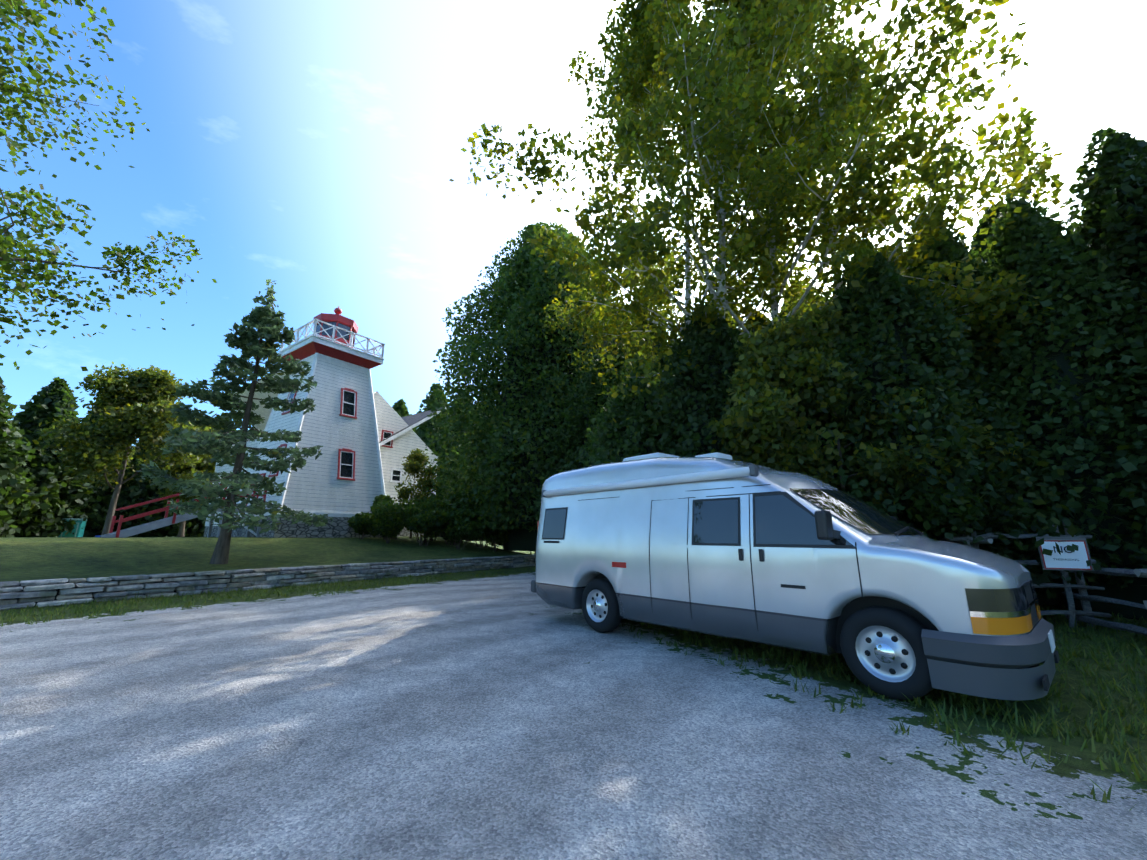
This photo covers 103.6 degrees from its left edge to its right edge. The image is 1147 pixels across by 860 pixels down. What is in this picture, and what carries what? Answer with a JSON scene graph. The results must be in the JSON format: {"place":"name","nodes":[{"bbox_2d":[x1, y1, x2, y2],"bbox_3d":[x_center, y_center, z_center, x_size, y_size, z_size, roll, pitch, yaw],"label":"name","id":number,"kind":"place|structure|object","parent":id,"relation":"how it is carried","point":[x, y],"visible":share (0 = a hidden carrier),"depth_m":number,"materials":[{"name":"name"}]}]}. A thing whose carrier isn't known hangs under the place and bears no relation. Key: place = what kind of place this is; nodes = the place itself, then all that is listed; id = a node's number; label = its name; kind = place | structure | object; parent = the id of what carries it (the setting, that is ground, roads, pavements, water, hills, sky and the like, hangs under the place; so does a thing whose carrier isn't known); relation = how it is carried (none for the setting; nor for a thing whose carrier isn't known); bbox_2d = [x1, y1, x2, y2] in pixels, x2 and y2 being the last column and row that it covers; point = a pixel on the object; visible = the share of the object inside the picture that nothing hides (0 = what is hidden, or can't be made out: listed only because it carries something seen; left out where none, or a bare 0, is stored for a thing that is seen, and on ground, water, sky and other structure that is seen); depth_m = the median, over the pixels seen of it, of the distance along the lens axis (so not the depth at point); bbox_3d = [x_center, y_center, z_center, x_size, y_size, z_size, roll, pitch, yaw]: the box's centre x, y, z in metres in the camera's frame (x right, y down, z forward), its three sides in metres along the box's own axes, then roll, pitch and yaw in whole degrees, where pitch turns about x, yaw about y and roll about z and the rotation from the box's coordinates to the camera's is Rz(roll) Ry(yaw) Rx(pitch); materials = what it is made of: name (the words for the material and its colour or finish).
{"place":"outdoors","nodes":[
{"label":"outdoors","id":0,"kind":"place"},
{"bbox_2d":[0,536,1146,810],"bbox_3d":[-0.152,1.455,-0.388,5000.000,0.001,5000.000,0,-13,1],"label":"ground","id":1,"kind":"structure","parent":0,"point":[1074,764],"depth_m":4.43,"materials":[{"name":"green plant"}]},
{"bbox_2d":[0,537,535,606],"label":"lawn terrace","id":2,"kind":"structure","parent":1,"relation":"on","point":[30,558],"depth_m":15.19,"materials":[{"name":"green plant"}]},
{"bbox_2d":[0,376,35,536],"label":"conifer tree","id":3,"kind":"object","parent":2,"relation":"on","point":[11,437],"visible":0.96,"depth_m":32.26,"materials":[{"name":"green plant"}]},
{"bbox_2d":[0,377,101,536],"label":"conifer tree","id":4,"kind":"object","parent":2,"relation":"on","point":[55,399],"visible":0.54,"depth_m":35.74,"materials":[{"name":"green plant"}]},
{"bbox_2d":[58,518,86,536],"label":"green trash bins","id":5,"kind":"object","parent":2,"relation":"on","point":[79,526],"visible":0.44,"depth_m":36.89,"materials":[{"name":"teal plastic"}]},
{"bbox_2d":[51,404,144,536],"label":"conifer tree","id":6,"kind":"object","parent":2,"relation":"on","point":[96,519],"visible":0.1,"depth_m":39.71,"materials":[{"name":"green plant"}]},
{"bbox_2d":[0,0,216,370],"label":"maple tree","id":7,"kind":"object","parent":2,"relation":"on","point":[9,261],"visible":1,"depth_m":11.19,"materials":[{"name":"green plant"}]},
{"bbox_2d":[33,361,211,536],"bbox_3d":[-29.535,1.149,29.016,7.843,11.927,6.900,0,-13,1],"label":"yellow green tree","id":8,"kind":"object","parent":2,"relation":"on","point":[128,418],"visible":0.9,"depth_m":28.77,"materials":[{"name":"green plant"}]},
{"bbox_2d":[102,417,178,536],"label":"conifer tree","id":9,"kind":"object","parent":2,"relation":"on","point":[147,490],"visible":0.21,"depth_m":41.40,"materials":[{"name":"green plant"}]},
{"bbox_2d":[129,414,220,536],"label":"yellow green tree","id":10,"kind":"object","parent":2,"relation":"on","point":[199,467],"visible":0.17,"depth_m":34.63,"materials":[{"name":"green plant"}]},
{"bbox_2d":[154,412,239,536],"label":"conifer tree","id":11,"kind":"object","parent":2,"relation":"on","point":[194,527],"visible":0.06,"depth_m":41.88,"materials":[{"name":"green plant"}]},
{"bbox_2d":[138,279,333,563],"bbox_3d":[-10.687,-0.628,15.217,5.101,9.909,6.084,5,-14,-22],"label":"spruce tree","id":12,"kind":"object","parent":2,"relation":"on","point":[266,321],"visible":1,"depth_m":14.88,"materials":[{"name":"green plant"}]},
{"bbox_2d":[101,306,445,537],"bbox_3d":[-17.096,-0.239,28.195,13.195,13.855,16.594,-9,-16,34],"label":"lighthouse","id":13,"kind":"object","parent":2,"relation":"on","point":[360,432],"visible":0.69,"depth_m":24.51,"materials":[{"name":"white paint"}]},
{"bbox_2d":[347,512,374,538],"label":"lawn shrub","id":14,"kind":"object","parent":2,"relation":"on","point":[356,523],"visible":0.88,"depth_m":22.60,"materials":[{"name":"green plant"}]},
{"bbox_2d":[363,500,390,539],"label":"lawn shrub","id":15,"kind":"object","parent":2,"relation":"on","point":[372,531],"visible":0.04,"depth_m":22.77,"materials":[{"name":"green plant"}]},
{"bbox_2d":[370,500,404,542],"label":"lawn shrub","id":16,"kind":"object","parent":2,"relation":"on","point":[389,525],"visible":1,"depth_m":21.93,"materials":[{"name":"green plant"}]},
{"bbox_2d":[373,494,406,539],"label":"lawn shrub","id":17,"kind":"object","parent":2,"relation":"on","point":[381,497],"visible":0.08,"depth_m":24.02,"materials":[{"name":"green plant"}]},
{"bbox_2d":[392,398,416,431],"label":"cedar tree","id":18,"kind":"object","parent":2,"relation":"on","point":[400,407],"visible":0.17,"depth_m":49.67,"materials":[{"name":"green plant"}]},
{"bbox_2d":[394,448,439,537],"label":"ash tree","id":19,"kind":"object","parent":2,"relation":"on","point":[417,459],"visible":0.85,"depth_m":25.64,"materials":[{"name":"green plant"}]},
{"bbox_2d":[399,505,448,546],"bbox_3d":[-7.741,4.845,22.963,2.663,2.117,2.016,-6,-14,24],"label":"lawn shrub","id":20,"kind":"object","parent":2,"relation":"on","point":[421,522],"visible":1,"depth_m":22.69,"materials":[{"name":"green plant"}]},
{"bbox_2d":[399,497,450,542],"bbox_3d":[-7.991,4.769,24.197,2.775,2.496,2.411,0,-13,1],"label":"lawn shrub","id":21,"kind":"object","parent":2,"relation":"on","point":[425,504],"visible":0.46,"depth_m":23.89,"materials":[{"name":"green plant"}]},
{"bbox_2d":[414,383,448,536],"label":"cedar tree","id":22,"kind":"object","parent":2,"relation":"on","point":[421,432],"visible":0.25,"depth_m":45.75,"materials":[{"name":"green plant"}]},
{"bbox_2d":[424,492,452,540],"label":"lawn shrub","id":23,"kind":"object","parent":2,"relation":"on","point":[437,495],"visible":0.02,"depth_m":25.09,"materials":[{"name":"green plant"}]},
{"bbox_2d":[427,504,476,544],"bbox_3d":[-6.678,5.194,24.721,3.297,2.194,1.856,7,-15,-28],"label":"lawn shrub","id":24,"kind":"object","parent":2,"relation":"on","point":[443,526],"visible":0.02,"depth_m":24.46,"materials":[{"name":"green plant"}]},
{"bbox_2d":[432,393,472,539],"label":"cedar tree","id":25,"kind":"object","parent":2,"relation":"on","point":[444,454],"visible":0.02,"depth_m":43.34,"materials":[{"name":"green plant"}]},
{"bbox_2d":[443,508,487,548],"bbox_3d":[-5.691,5.133,23.566,2.460,2.149,1.880,0,-13,1],"label":"lawn shrub","id":26,"kind":"object","parent":2,"relation":"on","point":[464,525],"visible":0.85,"depth_m":23.25,"materials":[{"name":"green plant"}]},
{"bbox_2d":[444,403,487,540],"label":"cedar tree","id":27,"kind":"object","parent":2,"relation":"on","point":[458,471],"visible":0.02,"depth_m":40.46,"materials":[{"name":"green plant"}]},
{"bbox_2d":[448,488,485,541],"bbox_3d":[-6.547,5.173,27.825,2.660,3.325,3.264,0,-13,1],"label":"lawn shrub","id":28,"kind":"object","parent":2,"relation":"on","point":[470,498],"depth_m":27.31,"materials":[{"name":"green plant"}]},
{"bbox_2d":[464,493,497,547],"bbox_3d":[-4.944,5.046,25.218,3.453,3.002,2.062,3,-13,-13],"label":"lawn shrub","id":29,"kind":"object","parent":2,"relation":"on","point":[476,517],"visible":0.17,"depth_m":24.90,"materials":[{"name":"green plant"}]},
{"bbox_2d":[477,505,511,551],"bbox_3d":[-4.191,5.299,24.366,1.918,2.467,2.996,6,-14,-24],"label":"lawn shrub","id":30,"kind":"object","parent":2,"relation":"on","point":[493,539],"visible":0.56,"depth_m":23.91,"materials":[{"name":"green plant"}]},
{"bbox_2d":[422,220,653,550],"bbox_3d":[-1.271,-3.495,27.685,15.658,21.187,15.987,0,-13,1],"label":"cedar tree","id":31,"kind":"object","parent":2,"relation":"on","point":[520,415],"visible":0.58,"depth_m":24.44,"materials":[{"name":"green plant"}]},
{"bbox_2d":[0,554,535,609],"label":"dry stone wall","id":32,"kind":"structure","parent":1,"relation":"on","point":[31,593],"depth_m":12.21,"materials":[{"name":"grey stone"}]},
{"bbox_2d":[0,572,1146,859],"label":"gravel lot","id":33,"kind":"structure","parent":1,"relation":"on","point":[498,718],"depth_m":3.20,"materials":[{"name":"grey gravel"}]},
{"bbox_2d":[531,452,1059,699],"bbox_3d":[2.151,1.677,6.893,2.539,2.860,6.895,11,-17,-40],"label":"camper van","id":34,"kind":"object","parent":33,"relation":"on","point":[727,546],"visible":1,"depth_m":5.15,"materials":[{"name":"paint"}]},
{"bbox_2d":[525,332,628,529],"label":"cedar tree","id":35,"kind":"object","parent":1,"relation":"on","point":[587,409],"visible":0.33,"depth_m":20.83,"materials":[{"name":"green plant"}]},
{"bbox_2d":[578,353,684,467],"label":"cedar tree","id":36,"kind":"object","parent":1,"relation":"on","point":[627,443],"visible":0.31,"depth_m":12.33,"materials":[{"name":"green plant"}]},
{"bbox_2d":[581,220,691,371],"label":"birch tree","id":37,"kind":"object","parent":1,"relation":"on","point":[670,256],"visible":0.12,"depth_m":24.24,"materials":[{"name":"green plant"}]},
{"bbox_2d":[620,312,665,362],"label":"cedar tree","id":38,"kind":"object","parent":1,"relation":"on","point":[651,333],"visible":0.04,"depth_m":24.72,"materials":[{"name":"green plant"}]},
{"bbox_2d":[649,337,684,419],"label":"cedar tree","id":39,"kind":"object","parent":1,"relation":"on","point":[662,362],"visible":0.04,"depth_m":18.69,"materials":[{"name":"green plant"}]},
{"bbox_2d":[449,0,916,394],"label":"birch tree","id":40,"kind":"object","parent":1,"relation":"on","point":[680,22],"visible":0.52,"depth_m":12.00,"materials":[{"name":"green plant"}]},
{"bbox_2d":[634,300,752,457],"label":"cedar tree","id":41,"kind":"object","parent":1,"relation":"on","point":[699,400],"visible":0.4,"depth_m":11.18,"materials":[{"name":"green plant"}]},
{"bbox_2d":[710,296,741,328],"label":"cedar tree","id":42,"kind":"object","parent":1,"relation":"on","point":[732,321],"depth_m":21.54,"materials":[{"name":"green plant"}]},
{"bbox_2d":[737,313,771,333],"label":"cedar tree","id":43,"kind":"object","parent":1,"relation":"on","point":[760,319],"visible":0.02,"depth_m":17.21,"materials":[{"name":"green plant"}]},
{"bbox_2d":[708,317,833,474],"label":"sapling tree","id":44,"kind":"object","parent":1,"relation":"on","point":[760,418],"visible":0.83,"depth_m":8.98,"materials":[{"name":"green plant"}]},
{"bbox_2d":[526,0,1037,426],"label":"birch tree","id":45,"kind":"object","parent":1,"relation":"on","point":[643,241],"visible":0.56,"depth_m":11.39,"materials":[{"name":"green plant"}]},
{"bbox_2d":[779,279,823,320],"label":"cedar tree","id":46,"kind":"object","parent":1,"relation":"on","point":[786,311],"depth_m":20.66,"materials":[{"name":"green plant"}]},
{"bbox_2d":[714,314,921,525],"bbox_3d":[5.240,0.428,10.405,5.134,6.944,5.163,0,-13,1],"label":"cedar tree","id":47,"kind":"object","parent":1,"relation":"on","point":[852,481],"visible":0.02,"depth_m":9.28,"materials":[{"name":"green plant"}]},
{"bbox_2d":[759,290,965,521],"bbox_3d":[5.545,0.110,9.628,3.466,7.161,3.334,0,-13,1],"label":"sapling tree","id":48,"kind":"object","parent":1,"relation":"on","point":[816,328],"visible":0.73,"depth_m":9.16,"materials":[{"name":"green plant"}]},
{"bbox_2d":[656,0,1098,373],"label":"birch tree","id":49,"kind":"object","parent":1,"relation":"on","point":[928,174],"visible":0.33,"depth_m":10.84,"materials":[{"name":"green plant"}]},
{"bbox_2d":[834,373,1047,521],"bbox_3d":[7.674,1.075,9.844,3.582,5.384,3.273,-10,-16,37],"label":"sapling tree","id":50,"kind":"object","parent":1,"relation":"on","point":[989,443],"depth_m":8.99,"materials":[{"name":"green plant"}]},
{"bbox_2d":[905,485,989,541],"bbox_3d":[6.864,2.413,9.052,2.106,2.440,3.062,0,-13,1],"label":"shrub","id":51,"kind":"object","parent":1,"relation":"on","point":[960,519],"visible":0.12,"depth_m":8.07,"materials":[{"name":"green plant"}]},
{"bbox_2d":[819,251,1102,599],"bbox_3d":[7.222,-0.455,10.198,5.765,8.538,5.700,0,-13,1],"label":"cedar tree","id":52,"kind":"object","parent":1,"relation":"on","point":[886,329],"visible":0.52,"depth_m":9.11,"materials":[{"name":"green plant"}]},
{"bbox_2d":[970,202,1006,276],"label":"cedar tree","id":53,"kind":"object","parent":1,"relation":"on","point":[981,237],"depth_m":15.84,"materials":[{"name":"green plant"}]},
{"bbox_2d":[900,210,1133,604],"bbox_3d":[10.035,-1.060,11.761,5.207,10.526,5.471,0,-13,1],"label":"cedar tree","id":54,"kind":"object","parent":1,"relation":"on","point":[950,250],"visible":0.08,"depth_m":10.87,"materials":[{"name":"green plant"}]},
{"bbox_2d":[939,522,1146,635],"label":"rail fence","id":55,"kind":"object","parent":1,"relation":"on","point":[1071,613],"visible":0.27,"depth_m":7.60,"materials":[{"name":"grey wood"}]},
{"bbox_2d":[1036,537,1093,570],"bbox_3d":[7.792,1.961,7.171,0.560,0.520,0.047,-9,-16,34],"label":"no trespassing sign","id":56,"kind":"object","parent":55,"relation":"attached to","point":[1066,560],"visible":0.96,"depth_m":7.15,"materials":[{"name":"white metal"}]},
{"bbox_2d":[950,192,1146,619],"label":"cedar tree","id":57,"kind":"object","parent":1,"relation":"on","point":[1034,246],"visible":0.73,"depth_m":9.11,"materials":[{"name":"green plant"}]},
{"bbox_2d":[1044,127,1146,564],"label":"cedar tree","id":58,"kind":"object","parent":1,"relation":"on","point":[1112,216],"visible":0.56,"depth_m":9.69,"materials":[{"name":"green plant"}]},
{"bbox_2d":[1111,258,1146,531],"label":"cedar tree","id":59,"kind":"object","parent":1,"relation":"on","point":[1138,339],"visible":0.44,"depth_m":8.47,"materials":[{"name":"green plant"}]},
{"bbox_2d":[0,0,1146,445],"label":"sky","id":60,"kind":"structure","parent":0,"point":[312,148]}
]}

